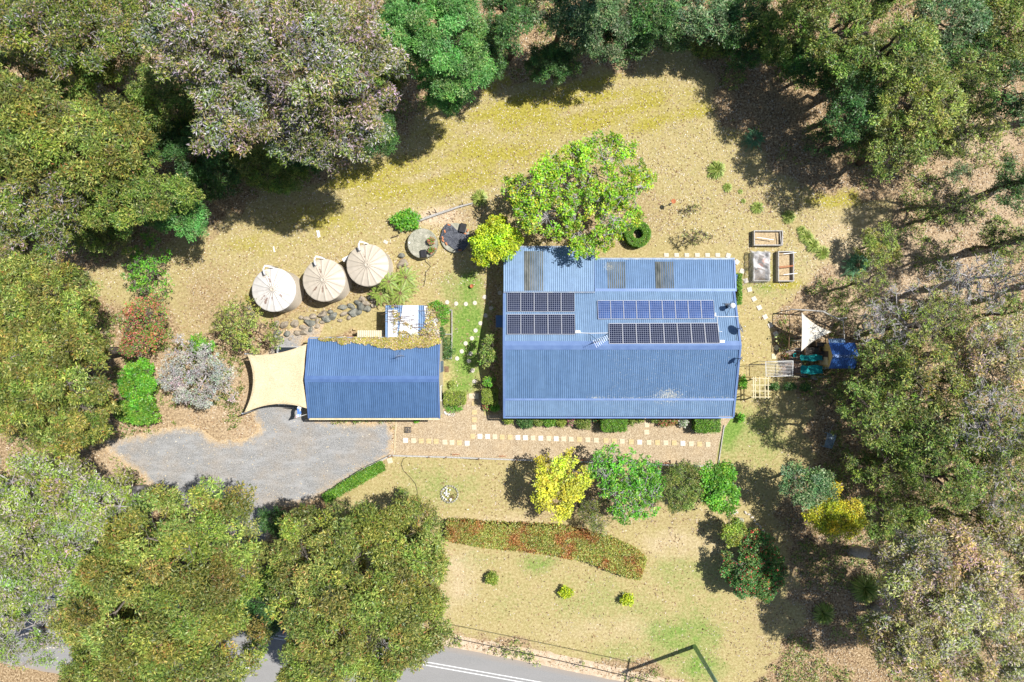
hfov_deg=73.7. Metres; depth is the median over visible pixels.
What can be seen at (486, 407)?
shrub
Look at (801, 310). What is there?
pen fence
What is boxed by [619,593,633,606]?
young shrub
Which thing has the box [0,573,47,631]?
understorey tree
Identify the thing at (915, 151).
forest tree
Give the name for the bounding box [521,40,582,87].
round bush
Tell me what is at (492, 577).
young shrub
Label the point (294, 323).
boulder
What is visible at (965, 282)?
bare tree
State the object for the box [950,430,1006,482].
understorey tree
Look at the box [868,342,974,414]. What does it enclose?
forest tree
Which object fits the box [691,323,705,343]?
solar panel
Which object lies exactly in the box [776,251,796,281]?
raised bed
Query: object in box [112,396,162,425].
fruit bush
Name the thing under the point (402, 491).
sapling
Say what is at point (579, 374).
house
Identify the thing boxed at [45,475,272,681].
gum tree
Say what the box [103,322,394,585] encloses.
driveway
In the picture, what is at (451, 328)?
garden bed
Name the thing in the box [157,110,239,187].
tree
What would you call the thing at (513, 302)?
solar panel
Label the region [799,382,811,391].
shrub
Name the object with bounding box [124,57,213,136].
tree
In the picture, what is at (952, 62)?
understorey tree
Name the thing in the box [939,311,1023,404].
gum tree
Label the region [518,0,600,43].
forest tree
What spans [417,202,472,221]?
log
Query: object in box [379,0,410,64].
forest tree
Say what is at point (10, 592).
gum tree
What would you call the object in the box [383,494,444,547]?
gum tree
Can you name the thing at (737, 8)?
forest tree
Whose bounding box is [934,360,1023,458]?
gum tree
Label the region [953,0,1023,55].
forest tree
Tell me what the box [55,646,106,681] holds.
gum tree
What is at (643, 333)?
solar panel
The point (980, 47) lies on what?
understorey tree
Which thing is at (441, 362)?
door
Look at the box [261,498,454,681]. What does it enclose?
gum tree
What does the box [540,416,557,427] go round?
shrub
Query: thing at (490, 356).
garden tree
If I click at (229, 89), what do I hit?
understorey tree
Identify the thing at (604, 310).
solar panel
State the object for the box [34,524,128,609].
gum tree
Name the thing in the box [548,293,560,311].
solar panel
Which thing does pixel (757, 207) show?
grass tuft
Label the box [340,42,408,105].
understorey tree
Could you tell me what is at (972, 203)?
forest tree
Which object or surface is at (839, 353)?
coop house
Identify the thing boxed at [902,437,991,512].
forest tree
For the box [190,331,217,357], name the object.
green bush
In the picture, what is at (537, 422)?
shrub
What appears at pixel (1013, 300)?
understorey tree
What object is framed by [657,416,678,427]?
shrub
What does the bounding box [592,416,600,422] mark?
shrub
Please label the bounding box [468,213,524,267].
citrus tree
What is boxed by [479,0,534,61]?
evergreen tree
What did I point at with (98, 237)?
tree
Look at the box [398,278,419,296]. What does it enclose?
tree fern
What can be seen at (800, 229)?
grass tuft
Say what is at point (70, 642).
understorey tree
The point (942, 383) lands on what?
understorey tree
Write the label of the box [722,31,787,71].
understorey tree
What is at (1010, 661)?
gum tree
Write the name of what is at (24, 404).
gum tree
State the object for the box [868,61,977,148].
forest tree
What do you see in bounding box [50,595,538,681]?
road line
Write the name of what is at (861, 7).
forest tree
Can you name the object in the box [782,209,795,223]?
grass tuft
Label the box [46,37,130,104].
understorey tree
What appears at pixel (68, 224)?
understorey tree
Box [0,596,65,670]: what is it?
gum tree
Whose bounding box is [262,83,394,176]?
gum tree
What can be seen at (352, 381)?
garage
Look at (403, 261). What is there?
boulder
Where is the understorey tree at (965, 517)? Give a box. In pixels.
[933,494,1005,541]
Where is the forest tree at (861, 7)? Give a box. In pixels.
[789,0,875,73]
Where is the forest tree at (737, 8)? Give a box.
[705,0,773,55]
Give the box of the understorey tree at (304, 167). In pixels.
[269,134,337,174]
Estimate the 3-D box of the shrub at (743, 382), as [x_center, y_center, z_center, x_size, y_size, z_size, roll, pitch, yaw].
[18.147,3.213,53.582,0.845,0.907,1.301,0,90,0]
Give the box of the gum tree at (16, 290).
[0,248,104,338]
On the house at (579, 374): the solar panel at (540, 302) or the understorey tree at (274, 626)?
the solar panel at (540, 302)
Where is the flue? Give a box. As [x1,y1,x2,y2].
[723,301,735,315]
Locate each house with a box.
[496,246,741,417]
[819,338,857,368]
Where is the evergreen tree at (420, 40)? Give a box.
[376,0,497,102]
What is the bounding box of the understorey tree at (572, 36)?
[554,9,603,56]
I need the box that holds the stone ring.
[440,485,461,502]
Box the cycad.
[741,127,765,151]
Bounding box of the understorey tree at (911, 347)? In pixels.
[874,330,926,369]
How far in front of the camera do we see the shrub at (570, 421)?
53.26 m
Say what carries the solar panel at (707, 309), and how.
on the house at (579, 374)
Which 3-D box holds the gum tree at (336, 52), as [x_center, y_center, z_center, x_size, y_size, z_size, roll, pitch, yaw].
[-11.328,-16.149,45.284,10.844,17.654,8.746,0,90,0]
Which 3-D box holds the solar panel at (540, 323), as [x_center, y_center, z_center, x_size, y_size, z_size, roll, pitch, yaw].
[2.141,-1.226,50.231,0.994,0.642,1.543,0,90,0]
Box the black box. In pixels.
[420,249,426,257]
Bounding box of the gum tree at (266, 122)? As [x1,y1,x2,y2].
[184,55,304,158]
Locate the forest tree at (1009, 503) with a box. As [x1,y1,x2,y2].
[949,431,1023,528]
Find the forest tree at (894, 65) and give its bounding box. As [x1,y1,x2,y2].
[812,11,950,97]
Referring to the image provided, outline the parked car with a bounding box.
[277,346,299,404]
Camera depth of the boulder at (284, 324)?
53.72 m
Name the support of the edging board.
on the ground at (712, 592)
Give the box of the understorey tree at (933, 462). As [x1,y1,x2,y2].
[889,427,949,474]
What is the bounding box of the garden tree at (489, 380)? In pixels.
[482,376,496,386]
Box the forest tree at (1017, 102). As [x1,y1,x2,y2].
[978,57,1023,130]
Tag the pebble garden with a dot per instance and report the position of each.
(456, 426)
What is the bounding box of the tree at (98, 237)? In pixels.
[70,222,131,254]
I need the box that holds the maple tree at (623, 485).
[585,442,667,525]
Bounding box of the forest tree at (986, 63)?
[925,44,1005,126]
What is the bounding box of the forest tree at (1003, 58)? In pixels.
[975,25,1023,87]
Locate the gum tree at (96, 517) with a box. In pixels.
[45,467,159,544]
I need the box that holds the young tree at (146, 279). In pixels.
[120,228,174,298]
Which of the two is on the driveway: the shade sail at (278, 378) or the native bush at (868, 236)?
the shade sail at (278, 378)
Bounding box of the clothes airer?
[759,360,792,376]
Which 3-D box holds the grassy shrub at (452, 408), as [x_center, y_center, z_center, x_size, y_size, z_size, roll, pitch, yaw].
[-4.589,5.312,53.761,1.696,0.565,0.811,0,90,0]
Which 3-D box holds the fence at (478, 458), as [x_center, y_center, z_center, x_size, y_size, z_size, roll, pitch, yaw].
[3.053,9.432,53.760,25.072,0.480,0.159,2,90,0]
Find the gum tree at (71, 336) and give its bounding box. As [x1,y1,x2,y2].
[0,294,128,406]
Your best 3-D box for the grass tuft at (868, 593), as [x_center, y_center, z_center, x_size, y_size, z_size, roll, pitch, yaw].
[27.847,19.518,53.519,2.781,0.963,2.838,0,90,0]
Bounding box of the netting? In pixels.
[749,250,770,282]
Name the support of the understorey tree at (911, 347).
on the ground at (712, 592)
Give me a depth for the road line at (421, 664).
53.99 m
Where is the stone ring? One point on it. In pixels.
(448, 494)
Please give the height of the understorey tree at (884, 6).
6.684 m
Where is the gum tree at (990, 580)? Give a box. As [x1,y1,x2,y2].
[846,518,1022,634]
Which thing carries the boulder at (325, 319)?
on the ground at (712, 592)
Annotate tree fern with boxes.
[367,284,396,306]
[378,270,401,294]
[385,280,416,304]
[391,263,421,290]
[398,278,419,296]
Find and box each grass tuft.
[470,189,487,206]
[708,159,725,179]
[722,182,731,192]
[750,201,763,213]
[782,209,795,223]
[796,225,806,234]
[798,229,814,244]
[805,237,819,252]
[812,601,836,625]
[815,245,829,259]
[850,572,881,604]
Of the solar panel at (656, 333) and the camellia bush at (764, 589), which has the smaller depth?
the solar panel at (656, 333)
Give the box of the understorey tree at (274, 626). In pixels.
[239,565,286,639]
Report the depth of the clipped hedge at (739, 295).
52.63 m
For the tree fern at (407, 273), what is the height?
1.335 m
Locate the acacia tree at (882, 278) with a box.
[851,257,889,298]
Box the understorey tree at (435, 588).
[390,546,449,607]
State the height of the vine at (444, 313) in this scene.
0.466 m
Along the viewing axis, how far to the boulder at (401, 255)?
53.76 m
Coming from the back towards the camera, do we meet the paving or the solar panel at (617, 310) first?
the paving
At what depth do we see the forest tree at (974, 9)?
46.60 m
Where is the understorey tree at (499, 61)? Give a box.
[465,32,508,87]
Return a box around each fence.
[391,455,709,466]
[782,309,845,348]
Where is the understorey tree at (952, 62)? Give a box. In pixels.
[896,41,961,91]
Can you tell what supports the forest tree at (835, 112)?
on the ground at (712, 592)
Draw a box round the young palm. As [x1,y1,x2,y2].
[841,251,869,280]
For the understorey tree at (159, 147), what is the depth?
47.95 m
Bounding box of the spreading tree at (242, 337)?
[208,294,285,354]
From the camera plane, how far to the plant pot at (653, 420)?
53.43 m
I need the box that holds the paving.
[782,350,802,375]
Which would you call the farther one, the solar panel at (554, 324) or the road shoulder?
the road shoulder
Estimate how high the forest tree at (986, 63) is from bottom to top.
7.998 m
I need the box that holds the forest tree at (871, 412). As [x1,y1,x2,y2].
[834,376,924,454]
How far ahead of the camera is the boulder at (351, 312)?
53.73 m
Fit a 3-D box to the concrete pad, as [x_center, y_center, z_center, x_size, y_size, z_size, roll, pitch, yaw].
[-4.460,-8.134,53.875,2.342,0.250,2.342,0,90,0]
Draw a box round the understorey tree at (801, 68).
[780,36,843,95]
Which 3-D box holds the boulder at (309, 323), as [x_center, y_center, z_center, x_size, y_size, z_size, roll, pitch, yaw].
[-15.936,-1.413,53.851,0.898,0.754,0.547,0,90,0]
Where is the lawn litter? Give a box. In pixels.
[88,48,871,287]
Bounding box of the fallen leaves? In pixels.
[1,0,1023,681]
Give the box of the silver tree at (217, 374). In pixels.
[156,333,238,409]
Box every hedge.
[322,461,385,503]
[443,390,466,405]
[444,518,647,580]
[481,387,498,404]
[599,416,627,432]
[623,221,650,247]
[691,416,721,433]
[735,273,743,304]
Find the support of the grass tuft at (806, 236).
on the ground at (712, 592)
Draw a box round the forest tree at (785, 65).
[775,43,809,78]
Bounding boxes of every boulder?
[280,321,288,327]
[283,331,289,336]
[290,320,298,327]
[300,330,306,334]
[304,320,315,326]
[309,313,316,319]
[318,310,326,317]
[322,315,330,322]
[329,312,336,319]
[338,304,347,309]
[347,303,354,308]
[348,308,356,316]
[357,302,364,310]
[359,296,365,301]
[362,300,369,305]
[363,306,370,311]
[398,253,404,257]
[399,259,408,265]
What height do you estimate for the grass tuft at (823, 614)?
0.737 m
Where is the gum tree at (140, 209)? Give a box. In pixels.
[75,156,204,239]
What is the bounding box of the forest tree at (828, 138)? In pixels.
[803,123,847,159]
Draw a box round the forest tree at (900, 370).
[847,338,922,406]
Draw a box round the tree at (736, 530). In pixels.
[719,513,748,547]
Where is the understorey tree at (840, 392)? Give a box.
[827,374,875,416]
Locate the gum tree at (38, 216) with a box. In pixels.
[0,162,108,264]
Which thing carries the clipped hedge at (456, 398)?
on the ground at (712, 592)
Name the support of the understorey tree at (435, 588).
on the ground at (712, 592)
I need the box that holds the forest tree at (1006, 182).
[985,151,1023,213]
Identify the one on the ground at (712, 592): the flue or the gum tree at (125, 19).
the gum tree at (125, 19)
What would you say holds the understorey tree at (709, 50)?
on the ground at (712, 592)
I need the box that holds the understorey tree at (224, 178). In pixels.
[187,155,241,203]
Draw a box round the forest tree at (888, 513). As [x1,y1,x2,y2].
[856,489,928,542]
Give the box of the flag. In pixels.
[295,406,306,417]
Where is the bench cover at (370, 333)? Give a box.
[357,330,384,336]
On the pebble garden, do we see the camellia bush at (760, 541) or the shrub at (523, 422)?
the shrub at (523, 422)
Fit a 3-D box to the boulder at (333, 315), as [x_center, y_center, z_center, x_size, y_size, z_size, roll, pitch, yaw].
[-14.134,-1.958,53.859,0.734,0.525,0.628,0,90,0]
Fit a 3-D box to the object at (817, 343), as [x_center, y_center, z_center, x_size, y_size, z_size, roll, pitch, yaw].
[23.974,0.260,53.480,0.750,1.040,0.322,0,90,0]
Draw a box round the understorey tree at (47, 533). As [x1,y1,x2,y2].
[20,518,96,551]
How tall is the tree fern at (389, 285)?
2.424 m
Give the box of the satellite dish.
[736,323,745,337]
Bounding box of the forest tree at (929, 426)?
[884,395,978,465]
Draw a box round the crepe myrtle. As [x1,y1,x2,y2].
[115,291,169,358]
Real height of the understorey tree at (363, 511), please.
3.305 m
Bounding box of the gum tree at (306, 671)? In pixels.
[273,616,429,681]
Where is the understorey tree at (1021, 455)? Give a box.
[986,418,1023,469]
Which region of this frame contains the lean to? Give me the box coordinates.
[385,305,439,336]
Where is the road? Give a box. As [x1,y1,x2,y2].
[0,564,621,681]
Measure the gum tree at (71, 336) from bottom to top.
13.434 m
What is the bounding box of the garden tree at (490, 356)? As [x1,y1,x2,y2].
[477,333,496,368]
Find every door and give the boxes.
[440,361,443,372]
[819,357,827,364]
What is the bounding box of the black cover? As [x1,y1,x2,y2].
[459,223,466,232]
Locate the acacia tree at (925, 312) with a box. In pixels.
[886,290,973,357]
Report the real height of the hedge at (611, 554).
1.622 m
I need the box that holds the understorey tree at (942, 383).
[924,350,994,413]
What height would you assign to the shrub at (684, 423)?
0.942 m
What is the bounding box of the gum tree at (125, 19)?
[74,0,168,68]
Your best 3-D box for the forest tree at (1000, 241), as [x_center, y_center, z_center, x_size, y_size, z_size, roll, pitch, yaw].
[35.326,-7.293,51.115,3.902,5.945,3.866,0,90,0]
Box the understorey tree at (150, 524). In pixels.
[98,510,154,548]
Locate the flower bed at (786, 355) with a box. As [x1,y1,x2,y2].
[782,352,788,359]
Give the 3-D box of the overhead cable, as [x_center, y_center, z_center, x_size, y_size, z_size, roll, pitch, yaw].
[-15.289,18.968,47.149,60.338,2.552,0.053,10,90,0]
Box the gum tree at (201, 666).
[83,609,273,681]
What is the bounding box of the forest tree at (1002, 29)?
[939,0,1014,41]
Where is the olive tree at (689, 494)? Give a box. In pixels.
[655,459,709,515]
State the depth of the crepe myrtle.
50.00 m
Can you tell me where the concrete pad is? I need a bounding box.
[441,223,469,252]
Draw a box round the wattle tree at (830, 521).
[801,480,868,541]
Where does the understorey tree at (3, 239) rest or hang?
on the ground at (712, 592)
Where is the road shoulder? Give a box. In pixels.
[0,555,680,681]
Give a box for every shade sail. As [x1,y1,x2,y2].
[241,344,306,413]
[801,313,830,350]
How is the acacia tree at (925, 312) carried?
on the ground at (712, 592)
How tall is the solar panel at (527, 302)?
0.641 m
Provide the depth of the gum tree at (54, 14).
43.51 m
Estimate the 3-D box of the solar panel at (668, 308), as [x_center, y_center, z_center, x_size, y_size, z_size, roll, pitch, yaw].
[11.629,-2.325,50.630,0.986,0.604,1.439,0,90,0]
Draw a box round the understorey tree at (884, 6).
[832,0,897,35]
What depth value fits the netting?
53.15 m
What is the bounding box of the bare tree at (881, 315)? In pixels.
[853,280,952,350]
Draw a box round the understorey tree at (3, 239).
[0,217,42,262]
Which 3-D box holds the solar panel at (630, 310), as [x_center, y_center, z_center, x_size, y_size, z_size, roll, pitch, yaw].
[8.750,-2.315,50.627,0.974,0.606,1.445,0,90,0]
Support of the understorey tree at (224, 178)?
on the ground at (712, 592)
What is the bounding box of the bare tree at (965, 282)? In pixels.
[914,251,1023,314]
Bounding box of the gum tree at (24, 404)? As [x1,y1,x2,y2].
[0,333,93,441]
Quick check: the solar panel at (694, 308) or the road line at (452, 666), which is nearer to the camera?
the solar panel at (694, 308)
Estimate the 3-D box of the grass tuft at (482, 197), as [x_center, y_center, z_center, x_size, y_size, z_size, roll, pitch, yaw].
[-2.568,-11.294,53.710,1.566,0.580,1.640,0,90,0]
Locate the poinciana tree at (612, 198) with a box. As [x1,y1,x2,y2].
[500,128,657,260]
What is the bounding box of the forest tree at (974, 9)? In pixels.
[899,0,993,59]
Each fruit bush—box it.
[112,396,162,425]
[115,357,158,412]
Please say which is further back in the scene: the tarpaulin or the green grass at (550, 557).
the green grass at (550, 557)
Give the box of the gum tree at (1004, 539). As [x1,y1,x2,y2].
[966,514,1023,588]
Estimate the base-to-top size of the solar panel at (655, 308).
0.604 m
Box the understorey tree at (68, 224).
[41,180,118,234]
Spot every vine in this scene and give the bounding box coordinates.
[318,335,440,350]
[381,304,420,334]
[397,302,455,337]
[423,299,456,326]
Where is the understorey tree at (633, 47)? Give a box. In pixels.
[602,12,659,60]
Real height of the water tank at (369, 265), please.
3.010 m
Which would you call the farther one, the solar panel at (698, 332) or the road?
the road
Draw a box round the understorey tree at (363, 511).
[349,506,381,524]
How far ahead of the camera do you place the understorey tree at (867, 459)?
51.00 m
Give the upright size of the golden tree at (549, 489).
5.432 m
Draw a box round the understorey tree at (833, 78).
[819,40,894,88]
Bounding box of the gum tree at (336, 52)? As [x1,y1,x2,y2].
[224,0,409,133]
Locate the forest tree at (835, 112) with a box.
[816,64,892,142]
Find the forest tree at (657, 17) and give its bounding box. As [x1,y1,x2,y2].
[619,0,679,43]
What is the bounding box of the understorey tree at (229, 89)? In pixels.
[184,47,281,114]
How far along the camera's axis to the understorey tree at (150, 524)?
49.01 m
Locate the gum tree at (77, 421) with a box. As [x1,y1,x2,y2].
[12,390,126,461]
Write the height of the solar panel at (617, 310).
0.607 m
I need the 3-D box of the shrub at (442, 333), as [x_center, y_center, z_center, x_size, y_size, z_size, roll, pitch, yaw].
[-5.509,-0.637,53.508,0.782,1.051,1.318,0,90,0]
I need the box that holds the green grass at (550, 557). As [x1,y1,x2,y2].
[421,275,777,681]
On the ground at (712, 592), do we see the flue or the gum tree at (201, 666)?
the gum tree at (201, 666)
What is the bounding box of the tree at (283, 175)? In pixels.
[221,144,312,195]
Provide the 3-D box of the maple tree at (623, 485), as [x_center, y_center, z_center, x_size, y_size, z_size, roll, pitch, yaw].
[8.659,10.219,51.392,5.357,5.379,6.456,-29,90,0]
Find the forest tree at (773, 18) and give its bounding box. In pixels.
[741,0,816,74]
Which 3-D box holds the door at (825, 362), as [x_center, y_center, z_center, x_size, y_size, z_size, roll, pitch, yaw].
[24.239,1.540,53.150,0.012,1.500,0.600,0,90,0]
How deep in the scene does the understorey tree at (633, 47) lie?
48.78 m
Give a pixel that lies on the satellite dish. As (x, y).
(740, 328)
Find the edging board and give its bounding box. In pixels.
[718,425,724,461]
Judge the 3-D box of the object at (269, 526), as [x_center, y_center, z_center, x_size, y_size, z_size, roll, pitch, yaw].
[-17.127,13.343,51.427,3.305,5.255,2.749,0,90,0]
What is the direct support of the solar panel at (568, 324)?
attached to the house at (579, 374)
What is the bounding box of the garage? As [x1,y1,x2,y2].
[305,337,443,419]
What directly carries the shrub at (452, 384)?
on the ground at (712, 592)
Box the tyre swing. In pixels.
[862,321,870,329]
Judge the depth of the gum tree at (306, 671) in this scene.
43.89 m
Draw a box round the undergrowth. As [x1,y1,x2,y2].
[0,0,1023,681]
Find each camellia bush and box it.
[718,549,788,603]
[738,528,779,559]
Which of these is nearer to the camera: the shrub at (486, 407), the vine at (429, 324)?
the vine at (429, 324)
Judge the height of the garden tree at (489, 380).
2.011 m
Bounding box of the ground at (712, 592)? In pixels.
[0,0,1023,681]
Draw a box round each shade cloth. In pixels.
[793,354,822,360]
[794,364,822,373]
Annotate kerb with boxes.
[319,455,390,498]
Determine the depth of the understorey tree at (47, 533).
47.06 m
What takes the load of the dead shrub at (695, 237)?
on the ground at (712, 592)
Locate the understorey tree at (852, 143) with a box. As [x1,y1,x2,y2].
[837,101,902,158]
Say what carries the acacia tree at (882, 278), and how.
on the ground at (712, 592)
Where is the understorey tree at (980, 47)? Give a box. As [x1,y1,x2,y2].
[946,23,1006,77]
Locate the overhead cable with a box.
[16,566,651,681]
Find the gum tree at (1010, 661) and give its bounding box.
[931,580,1023,681]
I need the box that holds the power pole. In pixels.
[692,644,717,681]
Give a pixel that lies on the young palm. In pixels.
(854, 259)
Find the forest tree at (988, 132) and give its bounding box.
[934,100,1010,159]
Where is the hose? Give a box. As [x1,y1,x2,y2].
[401,458,475,497]
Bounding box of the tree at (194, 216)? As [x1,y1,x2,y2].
[143,189,210,241]
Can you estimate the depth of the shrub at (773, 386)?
53.50 m
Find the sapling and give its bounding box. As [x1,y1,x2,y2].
[394,487,409,499]
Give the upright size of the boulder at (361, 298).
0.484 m
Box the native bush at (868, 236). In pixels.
[853,218,902,268]
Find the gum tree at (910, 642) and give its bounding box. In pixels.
[856,594,974,681]
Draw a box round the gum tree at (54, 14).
[0,0,120,84]
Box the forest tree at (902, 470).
[840,431,938,497]
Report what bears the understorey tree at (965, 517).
on the ground at (712, 592)
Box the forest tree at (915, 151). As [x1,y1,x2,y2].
[855,111,937,183]
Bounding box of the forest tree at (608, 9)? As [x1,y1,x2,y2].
[570,0,642,69]
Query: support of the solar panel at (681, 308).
on the house at (579, 374)
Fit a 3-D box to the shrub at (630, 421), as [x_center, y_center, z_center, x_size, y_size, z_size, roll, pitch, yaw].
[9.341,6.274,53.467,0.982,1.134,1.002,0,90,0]
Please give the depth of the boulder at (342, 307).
53.76 m
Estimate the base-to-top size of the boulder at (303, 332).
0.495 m
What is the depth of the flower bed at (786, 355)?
53.75 m
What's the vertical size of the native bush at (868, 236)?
3.323 m
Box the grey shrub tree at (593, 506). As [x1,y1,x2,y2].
[576,494,614,536]
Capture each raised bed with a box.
[751,252,769,281]
[752,230,782,245]
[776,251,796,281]
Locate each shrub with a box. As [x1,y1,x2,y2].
[387,207,422,231]
[440,326,445,338]
[442,335,455,359]
[444,404,463,412]
[449,380,455,387]
[482,403,489,411]
[484,570,499,585]
[489,403,500,412]
[502,416,513,424]
[515,416,533,428]
[532,416,543,427]
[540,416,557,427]
[555,416,566,427]
[557,585,574,599]
[567,416,575,426]
[574,416,591,429]
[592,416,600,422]
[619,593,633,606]
[626,416,635,426]
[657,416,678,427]
[678,416,688,428]
[681,228,715,246]
[686,203,701,215]
[736,412,745,422]
[738,374,747,389]
[767,381,779,390]
[782,382,797,390]
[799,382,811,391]
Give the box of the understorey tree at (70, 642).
[61,599,140,660]
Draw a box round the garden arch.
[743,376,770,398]
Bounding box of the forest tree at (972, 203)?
[922,185,988,229]
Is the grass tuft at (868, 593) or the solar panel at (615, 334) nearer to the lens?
the solar panel at (615, 334)
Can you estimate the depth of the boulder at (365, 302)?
53.69 m
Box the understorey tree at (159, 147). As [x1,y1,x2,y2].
[114,104,189,161]
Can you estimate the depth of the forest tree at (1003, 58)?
48.86 m
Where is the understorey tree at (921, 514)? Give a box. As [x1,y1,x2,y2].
[899,488,950,537]
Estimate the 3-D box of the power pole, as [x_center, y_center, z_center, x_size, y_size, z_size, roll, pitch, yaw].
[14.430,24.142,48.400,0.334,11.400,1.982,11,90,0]
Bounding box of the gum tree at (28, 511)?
[0,446,101,543]
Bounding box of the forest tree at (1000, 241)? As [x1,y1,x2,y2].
[970,214,1023,266]
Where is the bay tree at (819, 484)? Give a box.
[778,460,839,510]
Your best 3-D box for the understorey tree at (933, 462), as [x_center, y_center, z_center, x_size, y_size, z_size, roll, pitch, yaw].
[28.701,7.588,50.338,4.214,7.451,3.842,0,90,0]
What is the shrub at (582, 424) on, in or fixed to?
on the pebble garden
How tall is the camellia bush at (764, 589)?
3.678 m
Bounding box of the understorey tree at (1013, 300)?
[984,289,1023,337]
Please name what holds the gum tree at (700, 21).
on the ground at (712, 592)
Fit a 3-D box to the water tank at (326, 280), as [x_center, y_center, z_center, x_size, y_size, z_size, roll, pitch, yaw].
[-14.248,-4.614,52.495,3.247,3.010,3.247,38,90,0]
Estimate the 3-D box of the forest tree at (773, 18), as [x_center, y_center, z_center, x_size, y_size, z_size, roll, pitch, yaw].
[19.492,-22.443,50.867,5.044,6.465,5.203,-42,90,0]
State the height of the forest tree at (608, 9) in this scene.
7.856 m
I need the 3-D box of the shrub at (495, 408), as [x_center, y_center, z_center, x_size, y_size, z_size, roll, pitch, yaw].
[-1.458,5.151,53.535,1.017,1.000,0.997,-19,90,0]
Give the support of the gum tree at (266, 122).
on the ground at (712, 592)
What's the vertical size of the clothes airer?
1.528 m
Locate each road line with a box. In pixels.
[45,597,520,681]
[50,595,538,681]
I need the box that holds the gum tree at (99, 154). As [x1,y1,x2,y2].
[36,91,163,197]
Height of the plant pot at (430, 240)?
0.656 m
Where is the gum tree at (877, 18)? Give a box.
[853,0,942,29]
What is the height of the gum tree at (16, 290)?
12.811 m
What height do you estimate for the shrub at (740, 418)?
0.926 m
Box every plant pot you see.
[427,237,434,244]
[427,246,436,253]
[635,416,644,423]
[649,416,658,423]
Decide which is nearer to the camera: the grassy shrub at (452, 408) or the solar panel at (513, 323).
the solar panel at (513, 323)
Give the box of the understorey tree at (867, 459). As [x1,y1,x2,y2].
[841,448,884,485]
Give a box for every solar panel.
[507,293,520,311]
[507,314,520,334]
[521,293,533,311]
[521,314,533,333]
[534,293,547,311]
[534,314,547,334]
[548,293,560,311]
[548,314,561,334]
[561,293,574,311]
[561,314,574,334]
[597,300,610,319]
[609,323,622,343]
[610,300,623,318]
[622,323,636,343]
[623,300,636,318]
[636,300,649,318]
[636,323,650,343]
[649,300,662,318]
[650,323,663,343]
[662,300,675,318]
[663,323,677,343]
[675,300,688,318]
[677,323,691,343]
[688,300,701,318]
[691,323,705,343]
[701,300,714,318]
[704,323,719,343]
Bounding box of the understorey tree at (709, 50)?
[687,32,737,61]
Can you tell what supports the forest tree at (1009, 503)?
on the ground at (712, 592)
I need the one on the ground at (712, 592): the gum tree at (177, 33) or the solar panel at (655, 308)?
the gum tree at (177, 33)
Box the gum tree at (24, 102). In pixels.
[0,63,101,192]
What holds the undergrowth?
on the ground at (712, 592)
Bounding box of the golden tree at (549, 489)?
[529,446,593,524]
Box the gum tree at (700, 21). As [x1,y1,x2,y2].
[650,0,744,51]
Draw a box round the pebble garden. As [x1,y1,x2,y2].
[395,391,735,465]
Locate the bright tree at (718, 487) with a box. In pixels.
[694,459,740,516]
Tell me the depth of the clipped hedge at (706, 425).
52.65 m
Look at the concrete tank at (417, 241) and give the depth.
53.30 m
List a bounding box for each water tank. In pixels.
[252,265,303,311]
[303,256,351,302]
[347,241,392,287]
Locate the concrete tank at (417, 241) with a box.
[407,228,437,258]
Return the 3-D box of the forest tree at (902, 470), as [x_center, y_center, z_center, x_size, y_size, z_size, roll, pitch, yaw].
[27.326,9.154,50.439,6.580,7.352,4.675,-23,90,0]
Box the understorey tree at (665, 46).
[644,22,694,53]
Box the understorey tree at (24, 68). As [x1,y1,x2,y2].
[0,47,57,106]
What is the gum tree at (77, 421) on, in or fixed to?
on the ground at (712, 592)
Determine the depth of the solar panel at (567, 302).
50.78 m
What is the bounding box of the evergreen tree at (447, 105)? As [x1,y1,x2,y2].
[413,64,475,116]
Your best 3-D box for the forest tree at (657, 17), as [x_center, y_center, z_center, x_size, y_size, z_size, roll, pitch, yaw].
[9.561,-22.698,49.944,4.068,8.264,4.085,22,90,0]
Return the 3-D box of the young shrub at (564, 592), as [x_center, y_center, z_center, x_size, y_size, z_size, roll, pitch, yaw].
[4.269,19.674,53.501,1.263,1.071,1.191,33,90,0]
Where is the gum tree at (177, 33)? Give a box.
[130,0,294,88]
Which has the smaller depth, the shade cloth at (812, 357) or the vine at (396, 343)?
the vine at (396, 343)
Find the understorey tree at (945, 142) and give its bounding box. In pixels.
[904,123,967,165]
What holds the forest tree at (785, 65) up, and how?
on the ground at (712, 592)
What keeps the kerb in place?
on the driveway
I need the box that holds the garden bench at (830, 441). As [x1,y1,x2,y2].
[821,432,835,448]
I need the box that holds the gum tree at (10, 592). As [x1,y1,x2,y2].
[0,524,83,613]
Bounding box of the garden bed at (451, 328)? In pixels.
[445,310,452,358]
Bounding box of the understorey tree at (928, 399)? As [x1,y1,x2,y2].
[886,382,939,430]
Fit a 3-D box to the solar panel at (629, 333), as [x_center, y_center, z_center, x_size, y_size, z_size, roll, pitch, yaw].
[8.595,-0.546,49.984,1.027,0.643,1.547,0,90,0]
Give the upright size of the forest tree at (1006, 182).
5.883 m
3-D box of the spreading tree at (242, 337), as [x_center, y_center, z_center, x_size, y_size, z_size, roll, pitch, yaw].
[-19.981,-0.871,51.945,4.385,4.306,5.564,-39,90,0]
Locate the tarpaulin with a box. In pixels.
[440,223,470,251]

